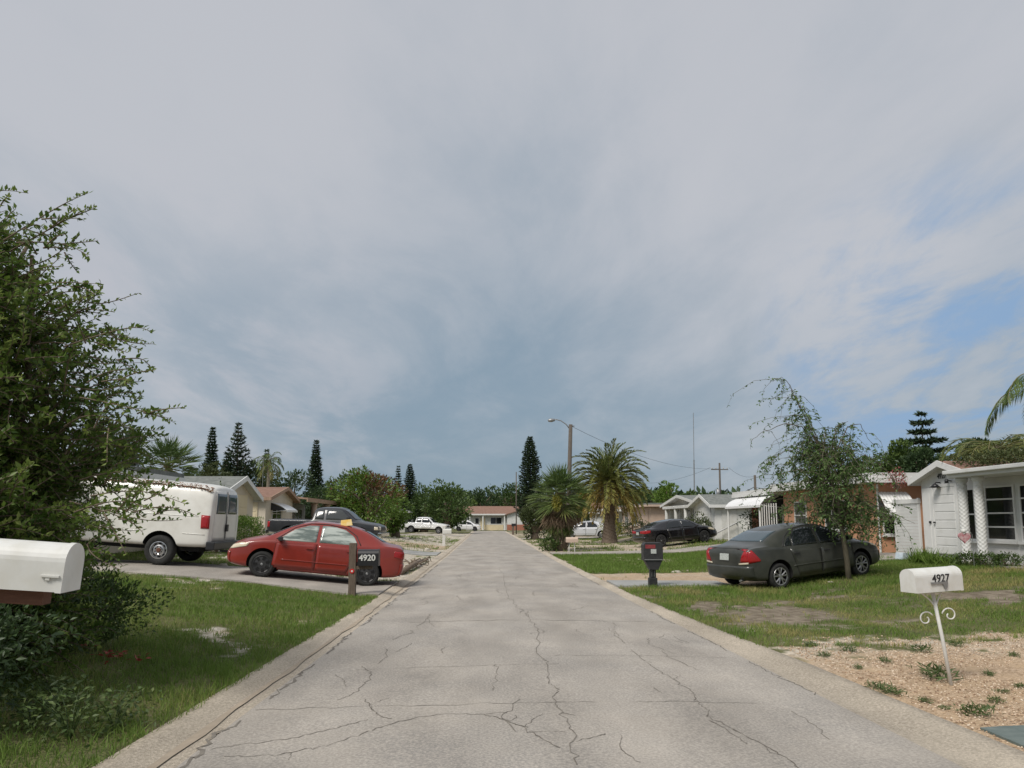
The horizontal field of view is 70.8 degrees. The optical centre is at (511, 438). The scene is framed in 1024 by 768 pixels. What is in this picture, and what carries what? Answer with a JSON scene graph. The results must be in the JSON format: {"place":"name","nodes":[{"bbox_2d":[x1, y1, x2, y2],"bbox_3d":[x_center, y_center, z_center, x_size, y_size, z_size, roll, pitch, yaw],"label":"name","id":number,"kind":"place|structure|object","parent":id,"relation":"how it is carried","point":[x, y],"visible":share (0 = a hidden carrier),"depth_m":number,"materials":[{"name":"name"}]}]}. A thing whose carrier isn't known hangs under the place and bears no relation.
{"place":"outdoors","nodes":[
{"label":"outdoors","id":0,"kind":"place"},
{"bbox_2d":[91,559,397,595],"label":"driveway","id":1,"kind":"structure","parent":0,"point":[310,581],"depth_m":16.91,"materials":[{"name":"concrete"}]},
{"bbox_2d":[64,476,238,564],"bbox_3d":[-10.262,2.094,19.062,6.120,2.153,2.026,4,-7,0],"label":"parked van","id":2,"kind":"object","parent":1,"relation":"on","point":[212,525],"visible":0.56,"depth_m":18.17,"materials":[{"name":"paint"}]},
{"bbox_2d":[86,478,214,491],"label":"leaf litter","id":3,"kind":"object","parent":2,"relation":"in","point":[200,487],"visible":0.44,"depth_m":18.35,"materials":[{"name":"plant"}]},
{"bbox_2d":[227,521,404,585],"bbox_3d":[-4.756,2.751,17.845,4.150,1.425,1.894,7,-8,-9],"label":"parked car","id":4,"kind":"object","parent":1,"relation":"on","point":[319,547],"visible":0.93,"depth_m":17.10,"materials":[{"name":"red paint"}]},
{"bbox_2d":[403,550,440,555],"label":"driveway","id":5,"kind":"structure","parent":0,"point":[419,553],"depth_m":34.24,"materials":[{"name":"grey concrete"}]},
{"bbox_2d":[263,507,388,536],"bbox_3d":[-8.849,4.158,34.561,5.630,1.803,2.202,1,-6,2],"label":"parked truck","id":6,"kind":"object","parent":5,"relation":"on","point":[333,514],"visible":0.45,"depth_m":33.73,"materials":[{"name":"blue paint"}]},
{"bbox_2d":[0,528,1023,767],"bbox_3d":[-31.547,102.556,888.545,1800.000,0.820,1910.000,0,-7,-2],"label":"ground","id":7,"kind":"structure","parent":0,"point":[795,615],"depth_m":9.30,"materials":[{"name":"plant"}]},
{"bbox_2d":[0,603,82,709],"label":"shrub","id":8,"kind":"object","parent":7,"relation":"on","point":[6,624],"visible":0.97,"depth_m":5.39,"materials":[{"name":"green plant"}]},
{"bbox_2d":[0,538,84,604],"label":"mailbox","id":9,"kind":"object","parent":7,"relation":"on","point":[35,572],"visible":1,"depth_m":3.54,"materials":[{"name":"white paint"}]},
{"bbox_2d":[54,543,84,592],"bbox_3d":[-2.232,0.647,3.645,0.028,0.242,0.221,6,-7,-8],"label":"mailbox door","id":10,"kind":"structure","parent":9,"relation":"in","point":[71,562],"depth_m":3.61,"materials":[{"name":"white paint"}]},
{"bbox_2d":[0,677,90,734],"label":"broadleaf weed","id":11,"kind":"object","parent":7,"relation":"on","point":[24,709],"visible":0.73,"depth_m":5.32,"materials":[{"name":"green plant"}]},
{"bbox_2d":[0,571,116,664],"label":"shrub","id":12,"kind":"object","parent":7,"relation":"on","point":[77,599],"visible":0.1,"depth_m":6.71,"materials":[{"name":"green plant"}]},
{"bbox_2d":[19,669,120,719],"bbox_3d":[-3.680,2.057,5.860,0.721,0.300,0.900,0,-7,-2],"label":"broadleaf weed","id":13,"kind":"object","parent":7,"relation":"on","point":[71,680],"visible":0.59,"depth_m":5.90,"materials":[{"name":"green plant"}]},
{"bbox_2d":[0,682,147,749],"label":"broadleaf weed","id":14,"kind":"object","parent":7,"relation":"on","point":[62,722],"visible":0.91,"depth_m":5.19,"materials":[{"name":"green plant"}]},
{"bbox_2d":[0,184,200,689],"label":"leafy tree","id":15,"kind":"object","parent":7,"relation":"on","point":[41,485],"visible":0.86,"depth_m":6.71,"materials":[{"name":"green plant"}]},
{"bbox_2d":[42,555,175,647],"bbox_3d":[-4.783,1.863,8.171,1.749,1.094,1.246,3,-7,-27],"label":"shrub","id":16,"kind":"object","parent":7,"relation":"on","point":[126,595],"visible":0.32,"depth_m":8.18,"materials":[{"name":"green plant"}]},
{"bbox_2d":[65,685,162,736],"bbox_3d":[-3.061,2.063,5.500,0.642,0.322,0.631,-6,-9,44],"label":"broadleaf weed","id":17,"kind":"object","parent":7,"relation":"on","point":[118,708],"visible":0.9,"depth_m":5.47,"materials":[{"name":"green plant"}]},
{"bbox_2d":[78,418,157,467],"bbox_3d":[-13.219,1.564,23.474,2.614,4.694,2.766,0,-7,-2],"label":"broadleaf tree","id":18,"kind":"object","parent":7,"relation":"on","point":[116,435],"visible":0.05,"depth_m":23.52,"materials":[{"name":"green plant"}]},
{"bbox_2d":[58,454,263,554],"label":"house","id":19,"kind":"structure","parent":7,"relation":"on","point":[246,490],"depth_m":26.61,"materials":[{"name":"beige paint"}]},
{"bbox_2d":[237,494,247,537],"bbox_3d":[-10.284,3.099,26.977,0.043,2.050,2.000,0,-7,-2],"label":"garage door","id":20,"kind":"structure","parent":19,"relation":"in","point":[242,499],"depth_m":27.46,"materials":[{"name":"yellow paint"}]},
{"bbox_2d":[141,436,207,475],"bbox_3d":[-15.940,2.253,33.376,3.530,5.276,3.473,-6,-9,42],"label":"fan palm","id":21,"kind":"object","parent":7,"relation":"on","point":[169,450],"visible":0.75,"depth_m":33.29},
{"bbox_2d":[201,426,218,475],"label":"pine tree","id":22,"kind":"object","parent":7,"relation":"on","point":[212,456],"visible":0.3,"depth_m":69.17,"materials":[{"name":"green plant"}]},
{"bbox_2d":[195,460,232,475],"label":"broadleaf tree","id":23,"kind":"object","parent":7,"relation":"on","point":[211,470],"visible":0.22,"depth_m":50.65,"materials":[{"name":"green plant"}]},
{"bbox_2d":[219,451,234,475],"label":"pine tree","id":24,"kind":"object","parent":7,"relation":"on","point":[228,467],"visible":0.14,"depth_m":62.20,"materials":[{"name":"green plant"}]},
{"bbox_2d":[218,422,255,483],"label":"pine tree","id":25,"kind":"object","parent":7,"relation":"on","point":[236,456],"visible":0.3,"depth_m":63.27,"materials":[{"name":"green plant"}]},
{"bbox_2d":[223,514,264,553],"bbox_3d":[-9.158,3.267,24.466,1.433,1.424,1.191,0,-7,-2],"label":"hedge bush","id":26,"kind":"object","parent":7,"relation":"on","point":[249,525],"visible":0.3,"depth_m":24.38,"materials":[{"name":"green plant"}]},
{"bbox_2d":[234,459,281,486],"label":"broadleaf tree","id":27,"kind":"object","parent":7,"relation":"on","point":[259,481],"visible":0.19,"depth_m":64.85,"materials":[{"name":"green plant"}]},
{"bbox_2d":[253,452,283,486],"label":"slim palm","id":28,"kind":"object","parent":7,"relation":"on","point":[269,465],"visible":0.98,"depth_m":56.29,"materials":[{"name":"green plant"}]},
{"bbox_2d":[92,531,473,767],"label":"gutter","id":29,"kind":"object","parent":7,"relation":"on","point":[147,750],"visible":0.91,"depth_m":6.49,"materials":[{"name":"concrete"}]},
{"bbox_2d":[147,533,471,767],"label":"gutter sand","id":30,"kind":"structure","parent":29,"relation":"on","point":[205,730],"depth_m":6.19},
{"bbox_2d":[401,556,430,574],"bbox_3d":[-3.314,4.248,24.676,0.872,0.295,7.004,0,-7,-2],"label":"branch pile","id":31,"kind":"object","parent":29,"relation":"on","point":[412,564],"visible":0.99,"depth_m":24.39,"materials":[{"name":"brown plant"}]},
{"bbox_2d":[252,487,340,534],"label":"house","id":32,"kind":"structure","parent":7,"relation":"on","point":[277,502],"depth_m":39.87,"materials":[{"name":"beige paint"}]},
{"bbox_2d":[273,469,323,508],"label":"broadleaf tree","id":33,"kind":"object","parent":7,"relation":"on","point":[294,477],"visible":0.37,"depth_m":70.90,"materials":[{"name":"green plant"}]},
{"bbox_2d":[302,439,324,518],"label":"pine tree","id":34,"kind":"object","parent":7,"relation":"on","point":[315,468],"visible":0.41,"depth_m":79.11,"materials":[{"name":"green plant"}]},
{"bbox_2d":[303,480,338,514],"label":"broadleaf tree","id":35,"kind":"object","parent":7,"relation":"on","point":[318,496],"visible":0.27,"depth_m":76.20,"materials":[{"name":"green plant"}]},
{"bbox_2d":[321,468,353,506],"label":"broadleaf tree","id":36,"kind":"object","parent":7,"relation":"on","point":[340,477],"visible":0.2,"depth_m":61.00,"materials":[{"name":"green plant"}]},
{"bbox_2d":[348,543,379,595],"bbox_3d":[-3.169,2.888,15.420,0.639,1.313,0.259,0,-7,-2],"label":"mailbox","id":37,"kind":"object","parent":7,"relation":"on","point":[365,559],"visible":1,"depth_m":15.35,"materials":[{"name":"grey wood"}]},
{"bbox_2d":[324,465,408,525],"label":"broadleaf tree","id":38,"kind":"object","parent":7,"relation":"on","point":[364,486],"visible":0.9,"depth_m":50.96,"materials":[{"name":"green plant"}]},
{"bbox_2d":[374,487,414,537],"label":"broadleaf tree","id":39,"kind":"object","parent":7,"relation":"on","point":[393,529],"visible":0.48,"depth_m":55.93,"materials":[{"name":"green plant"}]},
{"bbox_2d":[402,464,417,519],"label":"pine tree","id":40,"kind":"object","parent":7,"relation":"on","point":[409,485],"visible":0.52,"depth_m":109.06,"materials":[{"name":"green plant"}]},
{"bbox_2d":[405,482,440,531],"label":"broadleaf tree","id":41,"kind":"object","parent":7,"relation":"on","point":[415,502],"visible":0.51,"depth_m":96.68,"materials":[{"name":"green plant"}]},
{"bbox_2d":[401,517,450,533],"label":"parked truck","id":42,"kind":"object","parent":7,"relation":"on","point":[423,523],"visible":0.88,"depth_m":86.28,"materials":[{"name":"white paint"}]},
{"bbox_2d":[418,478,473,527],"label":"broadleaf tree","id":43,"kind":"object","parent":7,"relation":"on","point":[449,514],"visible":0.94,"depth_m":91.59,"materials":[{"name":"green plant"}]},
{"bbox_2d":[463,485,503,505],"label":"broadleaf tree","id":44,"kind":"object","parent":7,"relation":"on","point":[479,495],"visible":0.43,"depth_m":158.24,"materials":[{"name":"green plant"}]},
{"bbox_2d":[463,506,528,529],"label":"house","id":45,"kind":"structure","parent":7,"relation":"on","point":[494,517],"depth_m":127.07,"materials":[{"name":"white paint"}]},
{"bbox_2d":[490,482,528,505],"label":"broadleaf tree","id":46,"kind":"object","parent":7,"relation":"on","point":[508,499],"visible":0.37,"depth_m":163.01,"materials":[{"name":"green plant"}]},
{"bbox_2d":[0,535,1023,767],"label":"grass","id":47,"kind":"structure","parent":7,"relation":"on","point":[605,568],"depth_m":11.08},
{"bbox_2d":[301,486,748,522],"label":"wood","id":48,"kind":"object","parent":7,"relation":"on","point":[703,491],"depth_m":213.72,"materials":[{"name":"green plant"}]},
{"bbox_2d":[512,436,544,518],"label":"pine tree","id":49,"kind":"object","parent":7,"relation":"on","point":[530,464],"visible":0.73,"depth_m":94.83,"materials":[{"name":"green plant"}]},
{"bbox_2d":[519,492,548,539],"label":"broadleaf tree","id":50,"kind":"object","parent":7,"relation":"on","point":[534,526],"visible":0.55,"depth_m":61.30,"materials":[{"name":"green plant"}]},
{"bbox_2d":[537,533,560,550],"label":"bush","id":51,"kind":"object","parent":7,"relation":"on","point":[552,545],"visible":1,"depth_m":37.59,"materials":[{"name":"green plant"}]},
{"bbox_2d":[522,462,591,550],"bbox_3d":[2.467,3.546,38.447,4.035,4.996,4.010,0,-7,-2],"label":"fan palm","id":52,"kind":"object","parent":7,"relation":"on","point":[561,520],"visible":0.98,"depth_m":37.90,"materials":[{"name":"green plant"}]},
{"bbox_2d":[548,418,573,536],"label":"street lamp","id":53,"kind":"object","parent":7,"relation":"on","point":[569,445],"visible":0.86,"depth_m":48.31,"materials":[{"name":"grey metal"}]},
{"bbox_2d":[572,438,653,542],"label":"date palm","id":54,"kind":"object","parent":7,"relation":"on","point":[608,485],"visible":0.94,"depth_m":49.54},
{"bbox_2d":[616,517,651,536],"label":"bush","id":55,"kind":"object","parent":7,"relation":"on","point":[641,525],"visible":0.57,"depth_m":54.89,"materials":[{"name":"green plant"}]},
{"bbox_2d":[618,503,668,532],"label":"house","id":56,"kind":"structure","parent":7,"relation":"on","point":[653,512],"depth_m":60.09,"materials":[{"name":"beige paint"}]},
{"bbox_2d":[641,542,662,586],"bbox_3d":[3.371,3.091,17.285,0.470,1.208,0.292,0,-7,-2],"label":"mailbox","id":57,"kind":"object","parent":7,"relation":"on","point":[652,555],"visible":0.9,"depth_m":17.19,"materials":[{"name":"black plastic"}]},
{"bbox_2d":[650,480,678,502],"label":"broadleaf tree","id":58,"kind":"object","parent":7,"relation":"on","point":[664,494],"visible":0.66,"depth_m":78.12,"materials":[{"name":"green plant"}]},
{"bbox_2d":[632,519,716,545],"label":"parked car","id":59,"kind":"object","parent":7,"relation":"on","point":[663,532],"visible":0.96,"depth_m":40.69,"materials":[{"name":"black paint"}]},
{"bbox_2d":[684,511,713,540],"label":"bush","id":60,"kind":"object","parent":7,"relation":"on","point":[701,521],"visible":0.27,"depth_m":43.48,"materials":[{"name":"green plant"}]},
{"bbox_2d":[660,494,749,539],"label":"house","id":61,"kind":"structure","parent":7,"relation":"on","point":[712,507],"depth_m":43.71,"materials":[{"name":"paint"}]},
{"bbox_2d":[698,507,711,538],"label":"garage door","id":62,"kind":"structure","parent":61,"relation":"in","point":[707,511],"depth_m":44.54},
{"bbox_2d":[721,508,737,538],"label":"door","id":63,"kind":"structure","parent":61,"relation":"in","point":[733,517],"depth_m":42.83,"materials":[{"name":"white paint"}]},
{"bbox_2d":[737,506,765,531],"bbox_3d":[12.780,4.217,37.215,2.200,2.328,1.539,-3,-7,23],"label":"bush","id":64,"kind":"object","parent":7,"relation":"on","point":[754,523],"visible":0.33,"depth_m":37.19,"materials":[{"name":"green plant"}]},
{"bbox_2d":[505,531,1023,767],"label":"gutter","id":65,"kind":"object","parent":7,"relation":"on","point":[961,746],"visible":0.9,"depth_m":6.36,"materials":[{"name":"concrete"}]},
{"bbox_2d":[706,523,879,588],"bbox_3d":[6.956,2.771,17.761,4.358,1.410,1.872,-2,-5,-24],"label":"parked car","id":66,"kind":"object","parent":7,"relation":"on","point":[771,555],"visible":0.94,"depth_m":16.90,"materials":[{"name":"paint"}]},
{"bbox_2d":[727,377,915,578],"bbox_3d":[7.486,0.995,17.415,3.754,5.079,3.426,-5,-8,38],"label":"weeping tree","id":67,"kind":"object","parent":7,"relation":"on","point":[813,455],"visible":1,"depth_m":17.15,"materials":[{"name":"green plant"}]},
{"bbox_2d":[725,473,924,552],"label":"house","id":68,"kind":"structure","parent":7,"relation":"on","point":[889,492],"depth_m":29.01,"materials":[{"name":"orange paint"}]},
{"bbox_2d":[794,502,806,522],"bbox_3d":[12.622,3.336,31.489,0.039,1.200,1.200,0,-7,-2],"label":"window","id":69,"kind":"structure","parent":68,"relation":"in","point":[797,515],"depth_m":31.61,"materials":[{"name":"grey glass"}]},
{"bbox_2d":[882,512,906,536],"bbox_3d":[13.452,2.993,25.263,0.960,0.868,0.102,0,-7,-2],"label":"window","id":70,"kind":"structure","parent":68,"relation":"in","point":[888,534],"depth_m":25.27,"materials":[{"name":"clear glass"}]},
{"bbox_2d":[852,515,889,552],"bbox_3d":[11.716,3.063,23.550,1.261,1.696,1.078,5,-8,-36],"label":"sapling","id":71,"kind":"object","parent":7,"relation":"on","point":[876,543],"visible":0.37,"depth_m":23.42,"materials":[{"name":"green plant"}]},
{"bbox_2d":[875,681,912,696],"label":"gravel weed","id":72,"kind":"object","parent":7,"relation":"on","point":[894,690],"visible":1,"depth_m":6.57,"materials":[{"name":"green plant"}]},
{"bbox_2d":[882,466,907,489],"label":"flower bush","id":73,"kind":"object","parent":7,"relation":"on","point":[901,480],"visible":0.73,"depth_m":24.35,"materials":[{"name":"pink plant"}]},
{"bbox_2d":[870,438,924,472],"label":"broadleaf tree","id":74,"kind":"object","parent":7,"relation":"on","point":[898,450],"visible":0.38,"depth_m":42.58,"materials":[{"name":"green plant"}]},
{"bbox_2d":[892,498,922,552],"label":"garden gate","id":75,"kind":"structure","parent":7,"relation":"on","point":[913,532],"depth_m":23.99,"materials":[{"name":"white paint"}]},
{"bbox_2d":[902,546,934,563],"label":"border plant","id":76,"kind":"object","parent":7,"relation":"on","point":[916,558],"visible":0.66,"depth_m":19.70,"materials":[{"name":"green plant"}]},
{"bbox_2d":[895,446,949,472],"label":"broadleaf tree","id":77,"kind":"object","parent":7,"relation":"on","point":[916,462],"visible":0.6,"depth_m":40.58,"materials":[{"name":"green plant"}]},
{"bbox_2d":[896,410,954,463],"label":"layered tree","id":78,"kind":"object","parent":7,"relation":"on","point":[924,442],"visible":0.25,"depth_m":44.87,"materials":[{"name":"green plant"}]},
{"bbox_2d":[900,566,963,685],"bbox_3d":[4.087,1.855,6.959,0.576,1.236,0.205,2,-7,-16],"label":"mailbox","id":79,"kind":"object","parent":7,"relation":"on","point":[932,580],"visible":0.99,"depth_m":6.94,"materials":[{"name":"white paint"}]},
{"bbox_2d":[905,661,963,681],"bbox_3d":[4.230,2.311,7.189,0.417,0.203,0.571,0,-7,1],"label":"gravel weed","id":80,"kind":"object","parent":7,"relation":"on","point":[937,671],"visible":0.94,"depth_m":7.16,"materials":[{"name":"green plant"}]},
{"bbox_2d":[916,546,953,564],"bbox_3d":[11.305,3.131,19.413,0.953,0.536,1.005,0,-7,-2],"label":"border plant","id":81,"kind":"object","parent":7,"relation":"on","point":[929,558],"visible":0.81,"depth_m":19.30,"materials":[{"name":"green plant"}]},
{"bbox_2d":[945,549,984,565],"bbox_3d":[11.737,3.088,18.579,1.099,0.515,0.679,-3,-7,21],"label":"weed patch","id":82,"kind":"object","parent":7,"relation":"on","point":[959,556],"visible":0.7,"depth_m":18.57,"materials":[{"name":"green plant"}]},
{"bbox_2d":[907,460,1023,568],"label":"house","id":83,"kind":"structure","parent":7,"relation":"on","point":[984,504],"depth_m":19.45,"materials":[{"name":"white paint"}]},
{"bbox_2d":[921,488,933,552],"bbox_3d":[13.144,2.576,22.782,0.087,2.040,0.460,0,-7,-2],"label":"door","id":84,"kind":"structure","parent":83,"relation":"in","point":[926,498],"depth_m":22.78,"materials":[{"name":"white metal"}]},
{"bbox_2d":[932,486,958,554],"bbox_3d":[13.167,2.476,21.908,0.102,2.040,1.100,0,-7,-2],"label":"garage door","id":85,"kind":"structure","parent":83,"relation":"in","point":[944,507],"depth_m":21.89,"materials":[{"name":"white metal"}]},
{"bbox_2d":[967,488,976,542],"bbox_3d":[12.839,2.150,20.252,0.102,1.528,0.660,0,-7,-2],"label":"window","id":86,"kind":"structure","parent":83,"relation":"in","point":[971,506],"depth_m":20.14,"materials":[{"name":"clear glass"}]},
{"bbox_2d":[942,446,1023,467],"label":"roof vine","id":87,"kind":"object","parent":83,"relation":"on","point":[1001,454],"visible":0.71,"depth_m":21.16,"materials":[{"name":"green plant"}]},
{"bbox_2d":[983,484,1018,543],"bbox_3d":[12.883,1.991,19.033,0.102,1.528,1.200,0,-7,-2],"label":"window","id":88,"kind":"structure","parent":83,"relation":"in","point":[1000,504],"depth_m":19.00,"materials":[{"name":"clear glass"}]},
{"bbox_2d":[1017,484,1023,544],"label":"window","id":89,"kind":"structure","parent":83,"relation":"in","point":[1020,486],"depth_m":18.26,"materials":[{"name":"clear glass"}]},
{"bbox_2d":[958,529,974,564],"bbox_3d":[11.428,2.801,18.114,0.368,1.070,0.117,0,-7,-2],"label":"garden stake","id":90,"kind":"object","parent":7,"relation":"on","point":[965,538],"visible":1,"depth_m":18.13,"materials":[{"name":"pink metal"}]},
{"bbox_2d":[954,437,989,460],"bbox_3d":[22.560,2.526,34.646,2.442,5.339,2.550,0,-7,-2],"label":"broadleaf tree","id":91,"kind":"object","parent":7,"relation":"on","point":[977,438],"visible":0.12,"depth_m":34.67,"materials":[{"name":"green plant"}]},
{"bbox_2d":[948,699,1003,717],"bbox_3d":[3.772,2.193,5.848,0.412,0.139,0.258,-4,-7,29],"label":"gravel weed","id":92,"kind":"object","parent":7,"relation":"on","point":[976,708],"visible":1,"depth_m":5.86,"materials":[{"name":"green plant"}]},
{"bbox_2d":[939,434,1023,460],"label":"tree","id":93,"kind":"object","parent":7,"relation":"on","point":[994,444],"visible":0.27,"depth_m":24.19,"materials":[{"name":"green plant"}]},
{"bbox_2d":[964,550,1007,565],"bbox_3d":[12.034,3.042,18.200,1.084,0.500,0.666,3,-7,-25],"label":"weed patch","id":94,"kind":"object","parent":7,"relation":"on","point":[980,555],"visible":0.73,"depth_m":18.18,"materials":[{"name":"green plant"}]},
{"bbox_2d":[980,725,1023,747],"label":"ground plate","id":95,"kind":"object","parent":7,"relation":"on","point":[1013,734],"visible":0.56,"depth_m":5.32,"materials":[{"name":"metal"}]},
{"bbox_2d":[984,374,1023,437],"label":"queen palm","id":96,"kind":"object","parent":7,"relation":"on","point":[1006,399],"visible":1,"depth_m":16.99,"materials":[{"name":"green plant"}]},
{"bbox_2d":[984,550,1023,566],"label":"weed patch","id":97,"kind":"object","parent":7,"relation":"on","point":[1004,556],"visible":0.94,"depth_m":17.78,"materials":[{"name":"green plant"}]},
{"bbox_2d":[0,0,1023,496],"label":"sky","id":98,"kind":"structure","parent":0,"point":[428,235],"materials":[{"name":"grey"}]},
{"bbox_2d":[176,531,962,767],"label":"road","id":99,"kind":"structure","parent":0,"point":[612,677],"depth_m":6.46,"materials":[{"name":"concrete"}]},
{"bbox_2d":[258,563,746,709],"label":"road joints","id":100,"kind":"object","parent":99,"relation":"on","point":[508,664],"visible":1,"depth_m":7.01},
{"bbox_2d":[180,565,829,767],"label":"road cracks","id":101,"kind":"object","parent":99,"relation":"on","point":[202,751],"visible":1,"depth_m":5.82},
{"bbox_2d":[521,534,629,539],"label":"driveway","id":102,"kind":"structure","parent":0,"point":[596,537],"depth_m":63.17,"materials":[{"name":"concrete"}]},
{"bbox_2d":[570,521,602,537],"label":"parked car","id":103,"kind":"object","parent":102,"relation":"on","point":[586,529],"visible":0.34,"depth_m":60.98,"materials":[{"name":"grey paint"}]},
{"bbox_2d":[549,544,719,554],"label":"driveway","id":104,"kind":"structure","parent":0,"point":[693,549],"depth_m":35.13,"materials":[{"name":"concrete"}]},
{"bbox_2d":[606,580,727,586],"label":"driveway","id":105,"kind":"structure","parent":0,"point":[617,583],"depth_m":17.97,"materials":[{"name":"grey concrete"}]},
{"bbox_2d":[779,631,1023,748],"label":"gravel","id":106,"kind":"structure","parent":0,"point":[937,693],"depth_m":7.67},
{"label":"cross road","id":107,"kind":"structure","parent":0,"visible":0},
{"bbox_2d":[453,520,480,530],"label":"parked car","id":108,"kind":"object","parent":107,"relation":"on","point":[469,525],"visible":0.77,"depth_m":115.13,"materials":[{"name":"white paint"}]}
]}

